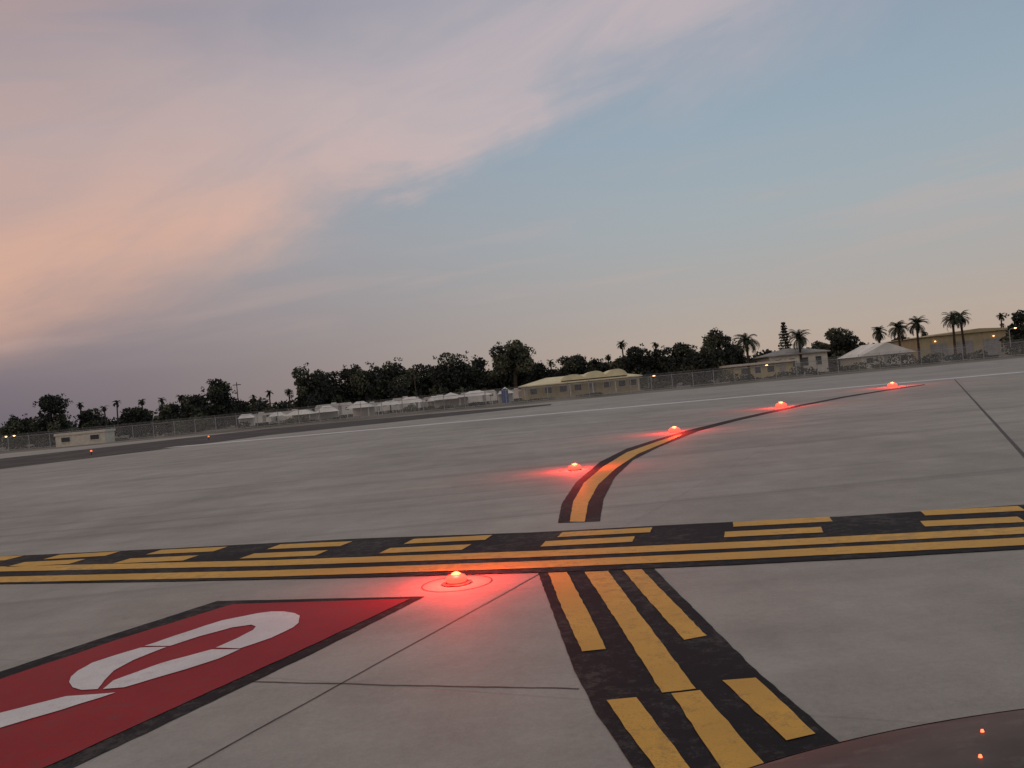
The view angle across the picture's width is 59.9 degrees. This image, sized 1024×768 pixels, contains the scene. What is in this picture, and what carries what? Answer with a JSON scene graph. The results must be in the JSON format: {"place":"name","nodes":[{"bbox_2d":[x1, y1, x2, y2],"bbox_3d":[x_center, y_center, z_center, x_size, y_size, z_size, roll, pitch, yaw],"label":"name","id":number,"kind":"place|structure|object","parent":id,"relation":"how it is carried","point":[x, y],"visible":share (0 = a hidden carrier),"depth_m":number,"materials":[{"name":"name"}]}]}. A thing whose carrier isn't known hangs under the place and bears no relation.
{"place":"outdoors","nodes":[
{"label":"outdoors","id":0,"kind":"place"},
{"bbox_2d":[55,431,114,446],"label":"walls","id":1,"kind":"structure","parent":0,"point":[84,439],"depth_m":121.99,"materials":[{"name":"paint"}]},
{"bbox_2d":[60,434,99,442],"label":"windows","id":2,"kind":"structure","parent":1,"relation":"attached to","point":[68,438],"depth_m":121.97,"materials":[{"name":"black glass"}]},
{"bbox_2d":[54,428,115,436],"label":"roof","id":3,"kind":"structure","parent":1,"relation":"on","point":[85,432],"depth_m":121.88,"materials":[{"name":"metal"}]},
{"bbox_2d":[0,404,550,468],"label":"asphalt road","id":4,"kind":"structure","parent":0,"point":[19,461],"depth_m":78.85,"materials":[{"name":"asphalt"}]},
{"bbox_2d":[0,354,1023,453],"bbox_3d":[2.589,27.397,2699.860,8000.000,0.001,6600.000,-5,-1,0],"label":"ground","id":5,"kind":"structure","parent":0,"point":[577,398],"depth_m":121.25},
{"bbox_2d":[0,413,37,443],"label":"broadleaf tree","id":6,"kind":"object","parent":5,"relation":"on","point":[15,425],"visible":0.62,"depth_m":172.29,"materials":[{"name":"green plant"}]},
{"bbox_2d":[26,393,77,440],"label":"broadleaf tree","id":7,"kind":"object","parent":5,"relation":"on","point":[49,405],"visible":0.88,"depth_m":168.39,"materials":[{"name":"green plant"}]},
{"bbox_2d":[72,408,104,431],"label":"broadleaf tree","id":8,"kind":"object","parent":5,"relation":"on","point":[88,418],"visible":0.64,"depth_m":178.82,"materials":[{"name":"green plant"}]},
{"bbox_2d":[0,419,210,449],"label":"hedge","id":9,"kind":"object","parent":5,"relation":"on","point":[132,434],"visible":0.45,"depth_m":139.57,"materials":[{"name":"green plant"}]},
{"bbox_2d":[113,400,121,436],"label":"fan palm tree","id":10,"kind":"object","parent":5,"relation":"on","point":[116,403],"visible":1,"depth_m":199.88,"materials":[{"name":"green plant"}]},
{"bbox_2d":[119,406,154,434],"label":"broadleaf tree","id":11,"kind":"object","parent":5,"relation":"on","point":[135,415],"visible":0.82,"depth_m":183.64,"materials":[{"name":"green plant"}]},
{"bbox_2d":[152,402,183,433],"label":"broadleaf tree","id":12,"kind":"object","parent":5,"relation":"on","point":[168,412],"visible":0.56,"depth_m":173.77,"materials":[{"name":"green plant"}]},
{"bbox_2d":[169,394,212,431],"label":"broadleaf tree","id":13,"kind":"object","parent":5,"relation":"on","point":[188,404],"visible":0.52,"depth_m":169.01,"materials":[{"name":"green plant"}]},
{"bbox_2d":[191,378,238,425],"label":"broadleaf tree","id":14,"kind":"object","parent":5,"relation":"on","point":[218,395],"visible":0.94,"depth_m":163.73,"materials":[{"name":"green plant"}]},
{"bbox_2d":[225,400,257,423],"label":"broadleaf tree","id":15,"kind":"object","parent":5,"relation":"on","point":[244,407],"visible":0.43,"depth_m":168.85,"materials":[{"name":"green plant"}]},
{"bbox_2d":[238,414,254,426],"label":"shade canopy","id":16,"kind":"object","parent":5,"relation":"on","point":[248,417],"visible":0.44,"depth_m":146.99,"materials":[{"name":"fabric"}]},
{"bbox_2d":[253,412,275,424],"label":"travel trailer","id":17,"kind":"object","parent":5,"relation":"on","point":[260,416],"visible":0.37,"depth_m":155.33,"materials":[{"name":"white metal"}]},
{"bbox_2d":[277,409,312,420],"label":"travel trailer","id":18,"kind":"object","parent":5,"relation":"on","point":[282,417],"visible":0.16,"depth_m":156.31,"materials":[{"name":"white metal"}]},
{"bbox_2d":[284,410,318,420],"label":"shade canopy","id":19,"kind":"object","parent":5,"relation":"on","point":[307,414],"visible":0.4,"depth_m":146.87,"materials":[{"name":"fabric"}]},
{"bbox_2d":[288,362,332,411],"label":"broadleaf tree","id":20,"kind":"object","parent":5,"relation":"on","point":[311,397],"visible":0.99,"depth_m":158.94,"materials":[{"name":"green plant"}]},
{"bbox_2d":[316,405,338,418],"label":"shade canopy","id":21,"kind":"object","parent":5,"relation":"on","point":[329,413],"visible":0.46,"depth_m":149.69,"materials":[{"name":"fabric"}]},
{"bbox_2d":[315,402,352,416],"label":"travel trailer","id":22,"kind":"object","parent":5,"relation":"on","point":[341,406],"visible":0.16,"depth_m":154.37,"materials":[{"name":"white metal"}]},
{"bbox_2d":[316,371,356,416],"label":"broadleaf tree","id":23,"kind":"object","parent":5,"relation":"on","point":[336,396],"visible":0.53,"depth_m":164.17,"materials":[{"name":"green plant"}]},
{"bbox_2d":[338,365,362,399],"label":"broadleaf tree","id":24,"kind":"object","parent":5,"relation":"on","point":[345,378],"visible":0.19,"depth_m":166.97,"materials":[{"name":"green plant"}]},
{"bbox_2d":[235,402,480,427],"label":"hedge","id":25,"kind":"object","parent":5,"relation":"on","point":[404,409],"visible":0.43,"depth_m":140.42,"materials":[{"name":"green plant"}]},
{"bbox_2d":[346,401,374,416],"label":"shade canopy","id":26,"kind":"object","parent":5,"relation":"on","point":[364,409],"visible":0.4,"depth_m":147.04,"materials":[{"name":"fabric"}]},
{"bbox_2d":[345,361,387,403],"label":"broadleaf tree","id":27,"kind":"object","parent":5,"relation":"on","point":[360,383],"visible":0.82,"depth_m":163.08,"materials":[{"name":"green plant"}]},
{"bbox_2d":[350,401,389,414],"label":"travel trailer","id":28,"kind":"object","parent":5,"relation":"on","point":[377,407],"visible":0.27,"depth_m":154.06,"materials":[{"name":"white metal"}]},
{"bbox_2d":[369,366,390,412],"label":"broadleaf tree","id":29,"kind":"object","parent":5,"relation":"on","point":[378,371],"visible":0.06,"depth_m":170.36,"materials":[{"name":"green plant"}]},
{"bbox_2d":[375,400,405,414],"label":"shade canopy","id":30,"kind":"object","parent":5,"relation":"on","point":[393,401],"visible":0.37,"depth_m":143.67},
{"bbox_2d":[366,357,420,411],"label":"broadleaf tree","id":31,"kind":"object","parent":5,"relation":"on","point":[394,373],"visible":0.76,"depth_m":163.75,"materials":[{"name":"green plant"}]},
{"bbox_2d":[389,396,420,410],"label":"travel trailer","id":32,"kind":"object","parent":5,"relation":"on","point":[407,404],"visible":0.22,"depth_m":152.04,"materials":[{"name":"white metal"}]},
{"bbox_2d":[395,397,425,412],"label":"shade canopy","id":33,"kind":"object","parent":5,"relation":"on","point":[412,398],"visible":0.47,"depth_m":144.02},
{"bbox_2d":[409,365,417,409],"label":"utility pole","id":34,"kind":"object","parent":5,"relation":"on","point":[413,368],"visible":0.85,"depth_m":149.96,"materials":[{"name":"brown wood"}]},
{"bbox_2d":[405,363,438,408],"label":"broadleaf tree","id":35,"kind":"object","parent":5,"relation":"on","point":[424,384],"visible":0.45,"depth_m":168.50,"materials":[{"name":"green plant"}]},
{"bbox_2d":[426,395,449,406],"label":"shade canopy","id":36,"kind":"object","parent":5,"relation":"on","point":[429,401],"visible":0.41,"depth_m":148.76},
{"bbox_2d":[434,393,468,407],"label":"shade canopy","id":37,"kind":"object","parent":5,"relation":"on","point":[450,398],"visible":0.45,"depth_m":148.02,"materials":[{"name":"fabric"}]},
{"bbox_2d":[427,352,477,395],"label":"broadleaf tree","id":38,"kind":"object","parent":5,"relation":"on","point":[446,377],"visible":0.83,"depth_m":163.30,"materials":[{"name":"green plant"}]},
{"bbox_2d":[0,337,908,445],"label":"distant treeline","id":39,"kind":"object","parent":5,"relation":"on","point":[282,405],"visible":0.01,"depth_m":231.34,"materials":[{"name":"green plant"}]},
{"bbox_2d":[173,359,753,431],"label":"hedge","id":40,"kind":"object","parent":5,"relation":"on","point":[642,371],"visible":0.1,"depth_m":159.61,"materials":[{"name":"green plant"}]},
{"bbox_2d":[458,351,489,387],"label":"broadleaf tree","id":41,"kind":"object","parent":5,"relation":"on","point":[479,363],"visible":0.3,"depth_m":168.47,"materials":[{"name":"green plant"}]},
{"bbox_2d":[459,390,492,404],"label":"shade canopy","id":42,"kind":"object","parent":5,"relation":"on","point":[476,392],"visible":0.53,"depth_m":143.60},
{"bbox_2d":[462,390,497,403],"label":"travel trailer","id":43,"kind":"object","parent":5,"relation":"on","point":[489,395],"visible":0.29,"depth_m":154.84,"materials":[{"name":"white metal"}]},
{"bbox_2d":[467,368,504,393],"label":"broadleaf tree","id":44,"kind":"object","parent":5,"relation":"on","point":[487,380],"visible":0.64,"depth_m":166.00,"materials":[{"name":"green plant"}]},
{"bbox_2d":[482,362,518,391],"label":"broadleaf tree","id":45,"kind":"object","parent":5,"relation":"on","point":[508,378],"visible":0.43,"depth_m":170.68,"materials":[{"name":"green plant"}]},
{"bbox_2d":[501,389,508,402],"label":"portable toilet","id":46,"kind":"object","parent":5,"relation":"on","point":[502,393],"visible":0.66,"depth_m":142.41,"materials":[{"name":"blue plastic"}]},
{"bbox_2d":[497,387,513,403],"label":"shade canopy","id":47,"kind":"object","parent":5,"relation":"on","point":[511,396],"visible":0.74,"depth_m":147.50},
{"bbox_2d":[495,388,521,400],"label":"travel trailer","id":48,"kind":"object","parent":5,"relation":"on","point":[518,392],"visible":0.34,"depth_m":155.22,"materials":[{"name":"white metal"}]},
{"bbox_2d":[0,358,1023,767],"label":"concrete apron","id":49,"kind":"object","parent":5,"relation":"on","point":[840,650],"visible":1,"depth_m":9.03,"materials":[{"name":"concrete"}]},
{"bbox_2d":[0,596,423,767],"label":"surface painted holding sign","id":50,"kind":"object","parent":49,"relation":"on","point":[74,706],"visible":1,"depth_m":5.82,"materials":[{"name":"red paint"}]},
{"bbox_2d":[188,574,538,767],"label":"pavement joint","id":51,"kind":"object","parent":49,"relation":"on","point":[346,680],"visible":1,"depth_m":5.15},
{"bbox_2d":[253,681,578,688],"bbox_3d":[-0.611,1.708,5.042,2.055,0.001,0.031,-6,-1,19],"label":"pavement joint","id":52,"kind":"object","parent":49,"relation":"on","point":[418,685],"visible":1,"depth_m":5.01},
{"bbox_2d":[421,572,492,591],"bbox_3d":[-0.480,1.675,7.672,0.620,0.110,0.620,-5,-1,0],"label":"in pavement light","id":53,"kind":"object","parent":49,"relation":"on","point":[455,578],"visible":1,"depth_m":7.61,"materials":[{"name":"glass"}]},
{"bbox_2d":[0,505,1023,583],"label":"runway holding position marking","id":54,"kind":"object","parent":49,"relation":"on","point":[876,535],"visible":1,"depth_m":8.82,"materials":[{"name":"black paint"}]},
{"bbox_2d":[559,463,590,471],"bbox_3d":[1.207,1.595,17.087,0.620,0.144,0.620,-5,-1,0],"label":"in pavement light","id":55,"kind":"object","parent":49,"relation":"on","point":[573,466],"visible":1,"depth_m":17.00,"materials":[{"name":"glass"}]},
{"bbox_2d":[168,371,1023,447],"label":"white edge line","id":56,"kind":"object","parent":49,"relation":"on","point":[606,408],"visible":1,"depth_m":56.30,"materials":[{"name":"paint"}]},
{"bbox_2d":[666,426,679,432],"bbox_3d":[4.725,1.329,25.861,0.620,0.199,0.620,-5,-1,0],"label":"in pavement light","id":57,"kind":"object","parent":49,"relation":"on","point":[673,429],"visible":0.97,"depth_m":25.75,"materials":[{"name":"glass"}]},
{"bbox_2d":[538,384,924,767],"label":"taxiway centerline marking","id":58,"kind":"object","parent":49,"relation":"on","point":[668,675],"visible":1,"depth_m":4.84,"materials":[{"name":"black paint"}]},
{"bbox_2d":[954,379,1023,456],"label":"pavement joint","id":59,"kind":"object","parent":49,"relation":"on","point":[1012,442],"visible":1,"depth_m":17.57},
{"bbox_2d":[0,339,1023,451],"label":"chain link fence","id":60,"kind":"object","parent":5,"relation":"on","point":[485,397],"visible":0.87,"depth_m":128.01,"materials":[{"name":"metal"}]},
{"bbox_2d":[0,351,1023,450],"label":"scrub vegetation","id":61,"kind":"object","parent":5,"relation":"on","point":[696,384],"visible":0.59,"depth_m":129.56,"materials":[{"name":"green plant"}]},
{"bbox_2d":[489,339,535,400],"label":"umbrella pine tree","id":62,"kind":"object","parent":5,"relation":"on","point":[514,356],"visible":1,"depth_m":157.97,"materials":[{"name":"green plant"}]},
{"bbox_2d":[510,369,536,388],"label":"broadleaf tree","id":63,"kind":"object","parent":5,"relation":"on","point":[520,378],"visible":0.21,"depth_m":173.82,"materials":[{"name":"green plant"}]},
{"bbox_2d":[519,360,549,385],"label":"broadleaf tree","id":64,"kind":"object","parent":5,"relation":"on","point":[538,370],"visible":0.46,"depth_m":168.88,"materials":[{"name":"green plant"}]},
{"bbox_2d":[545,369,564,377],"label":"broadleaf tree","id":65,"kind":"object","parent":5,"relation":"on","point":[554,373],"visible":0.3,"depth_m":169.88,"materials":[{"name":"green plant"}]},
{"bbox_2d":[550,353,587,375],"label":"broadleaf tree","id":66,"kind":"object","parent":5,"relation":"on","point":[571,363],"visible":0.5,"depth_m":173.18,"materials":[{"name":"green plant"}]},
{"bbox_2d":[522,377,638,399],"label":"porch","id":67,"kind":"object","parent":5,"relation":"on","point":[585,382],"visible":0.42,"depth_m":148.31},
{"bbox_2d":[576,357,608,374],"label":"broadleaf tree","id":68,"kind":"object","parent":5,"relation":"on","point":[593,365],"visible":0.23,"depth_m":174.61,"materials":[{"name":"green plant"}]},
{"bbox_2d":[603,358,625,371],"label":"broadleaf tree","id":69,"kind":"object","parent":5,"relation":"on","point":[612,366],"visible":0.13,"depth_m":175.28,"materials":[{"name":"green plant"}]},
{"bbox_2d":[616,340,626,355],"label":"fan palm tree","id":70,"kind":"object","parent":5,"relation":"on","point":[621,345],"visible":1,"depth_m":199.80,"materials":[{"name":"green plant"}]},
{"bbox_2d":[615,343,658,387],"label":"broadleaf tree","id":71,"kind":"object","parent":5,"relation":"on","point":[631,363],"visible":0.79,"depth_m":168.46,"materials":[{"name":"green plant"}]},
{"bbox_2d":[644,345,667,385],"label":"broadleaf tree","id":72,"kind":"object","parent":5,"relation":"on","point":[662,369],"visible":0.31,"depth_m":168.68,"materials":[{"name":"green plant"}]},
{"bbox_2d":[657,342,701,384],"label":"broadleaf tree","id":73,"kind":"object","parent":5,"relation":"on","point":[677,356],"visible":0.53,"depth_m":163.55,"materials":[{"name":"green plant"}]},
{"bbox_2d":[642,370,744,387],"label":"hedge","id":74,"kind":"object","parent":5,"relation":"on","point":[704,380],"visible":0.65,"depth_m":141.59,"materials":[{"name":"green plant"}]},
{"bbox_2d":[683,344,727,382],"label":"broadleaf tree","id":75,"kind":"object","parent":5,"relation":"on","point":[704,358],"visible":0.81,"depth_m":157.89,"materials":[{"name":"green plant"}]},
{"bbox_2d":[701,327,738,368],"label":"broadleaf tree","id":76,"kind":"object","parent":5,"relation":"on","point":[719,341],"visible":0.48,"depth_m":160.62,"materials":[{"name":"green plant"}]},
{"bbox_2d":[724,344,750,364],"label":"broadleaf tree","id":77,"kind":"object","parent":5,"relation":"on","point":[741,359],"visible":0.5,"depth_m":168.28,"materials":[{"name":"green plant"}]},
{"bbox_2d":[731,333,759,373],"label":"palm tree","id":78,"kind":"object","parent":5,"relation":"on","point":[746,341],"visible":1,"depth_m":149.79,"materials":[{"name":"green plant"}]},
{"bbox_2d":[778,322,791,349],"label":"norfolk pine","id":79,"kind":"object","parent":5,"relation":"on","point":[785,336],"visible":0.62,"depth_m":169.81,"materials":[{"name":"green plant"}]},
{"bbox_2d":[757,352,828,374],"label":"walls","id":80,"kind":"structure","parent":5,"relation":"on","point":[811,356],"depth_m":160.01,"materials":[{"name":"paint"}]},
{"bbox_2d":[753,348,830,358],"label":"roof","id":81,"kind":"structure","parent":80,"relation":"on","point":[789,351],"depth_m":160.84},
{"bbox_2d":[775,355,822,366],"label":"windows","id":82,"kind":"structure","parent":80,"relation":"attached to","point":[819,357],"depth_m":159.97,"materials":[{"name":"black glass"}]},
{"bbox_2d":[788,329,810,373],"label":"palm tree","id":83,"kind":"object","parent":5,"relation":"on","point":[799,337],"visible":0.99,"depth_m":159.68,"materials":[{"name":"green plant"}]},
{"bbox_2d":[740,361,884,379],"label":"hedge","id":84,"kind":"object","parent":5,"relation":"on","point":[830,369],"visible":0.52,"depth_m":142.86,"materials":[{"name":"green plant"}]},
{"bbox_2d":[811,340,839,368],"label":"broadleaf tree","id":85,"kind":"object","parent":5,"relation":"on","point":[819,345],"visible":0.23,"depth_m":173.71,"materials":[{"name":"green plant"}]},
{"bbox_2d":[824,327,859,367],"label":"broadleaf tree","id":86,"kind":"object","parent":5,"relation":"on","point":[841,343],"visible":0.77,"depth_m":168.66,"materials":[{"name":"green plant"}]},
{"bbox_2d":[871,326,887,342],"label":"palm tree","id":87,"kind":"object","parent":5,"relation":"on","point":[878,332],"visible":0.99,"depth_m":169.50,"materials":[{"name":"green plant"}]},
{"bbox_2d":[887,320,908,345],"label":"palm tree","id":88,"kind":"object","parent":5,"relation":"on","point":[899,330],"visible":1,"depth_m":164.71,"materials":[{"name":"green plant"}]},
{"bbox_2d":[905,315,930,361],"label":"palm tree","id":89,"kind":"object","parent":5,"relation":"on","point":[917,326],"visible":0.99,"depth_m":164.77,"materials":[{"name":"green plant"}]},
{"bbox_2d":[870,344,1023,365],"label":"hedge","id":90,"kind":"object","parent":5,"relation":"on","point":[968,354],"visible":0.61,"depth_m":145.81,"materials":[{"name":"green plant"}]},
{"bbox_2d":[883,327,1020,360],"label":"warehouse","id":91,"kind":"structure","parent":5,"relation":"on","point":[978,336],"depth_m":182.00,"materials":[{"name":"beige metal"}]},
{"bbox_2d":[920,330,1020,359],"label":"roller doors","id":92,"kind":"structure","parent":91,"relation":"in","point":[992,339],"depth_m":181.92,"materials":[{"name":"beige metal"}]},
{"bbox_2d":[941,311,963,353],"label":"palm tree","id":93,"kind":"object","parent":5,"relation":"on","point":[953,320],"visible":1,"depth_m":159.86,"materials":[{"name":"green plant"}]},
{"bbox_2d":[953,310,970,354],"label":"palm tree","id":94,"kind":"object","parent":5,"relation":"on","point":[963,319],"visible":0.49,"depth_m":164.86,"materials":[{"name":"green plant"}]},
{"bbox_2d":[999,309,1023,350],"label":"broadleaf tree","id":95,"kind":"object","parent":5,"relation":"on","point":[1017,318],"visible":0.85,"depth_m":158.95,"materials":[{"name":"green plant"}]},
{"bbox_2d":[0,0,1023,439],"label":"sky","id":96,"kind":"structure","parent":0,"point":[248,193],"materials":[{"name":"blue"}]},
{"bbox_2d":[521,376,640,399],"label":"walls","id":97,"kind":"structure","parent":0,"point":[579,393],"depth_m":149.99,"materials":[{"name":"beige paint"}]},
{"bbox_2d":[518,372,642,387],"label":"roof","id":98,"kind":"structure","parent":97,"relation":"on","point":[550,380],"depth_m":150.23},
{"bbox_2d":[561,369,626,380],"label":"roof vaults","id":99,"kind":"object","parent":98,"relation":"on","point":[608,373],"visible":0.88,"depth_m":149.71,"materials":[{"name":"beige"}]},
{"bbox_2d":[530,379,636,394],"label":"windows","id":100,"kind":"structure","parent":97,"relation":"attached to","point":[579,389],"depth_m":149.97,"materials":[{"name":"black glass"}]},
{"bbox_2d":[723,361,793,381],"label":"walls","id":101,"kind":"structure","parent":0,"point":[752,366],"depth_m":149.99,"materials":[{"name":"beige paint"}]},
{"bbox_2d":[741,365,774,374],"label":"windows","id":102,"kind":"structure","parent":101,"relation":"attached to","point":[760,369],"depth_m":149.97,"materials":[{"name":"black glass"}]},
{"bbox_2d":[719,359,798,367],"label":"roof","id":103,"kind":"structure","parent":101,"relation":"on","point":[757,363],"depth_m":149.20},
{"bbox_2d":[840,352,912,368],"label":"walls","id":104,"kind":"structure","parent":0,"point":[856,359],"depth_m":155.00,"materials":[{"name":"paint"}]},
{"bbox_2d":[838,342,914,358],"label":"roof","id":105,"kind":"structure","parent":104,"relation":"on","point":[876,348],"depth_m":154.51,"materials":[{"name":"metal"}]},
{"bbox_2d":[749,708,1023,767],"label":"airplane nose cowling","id":106,"kind":"object","parent":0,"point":[992,740],"visible":1,"depth_m":1.85,"materials":[{"name":"brown paint"}]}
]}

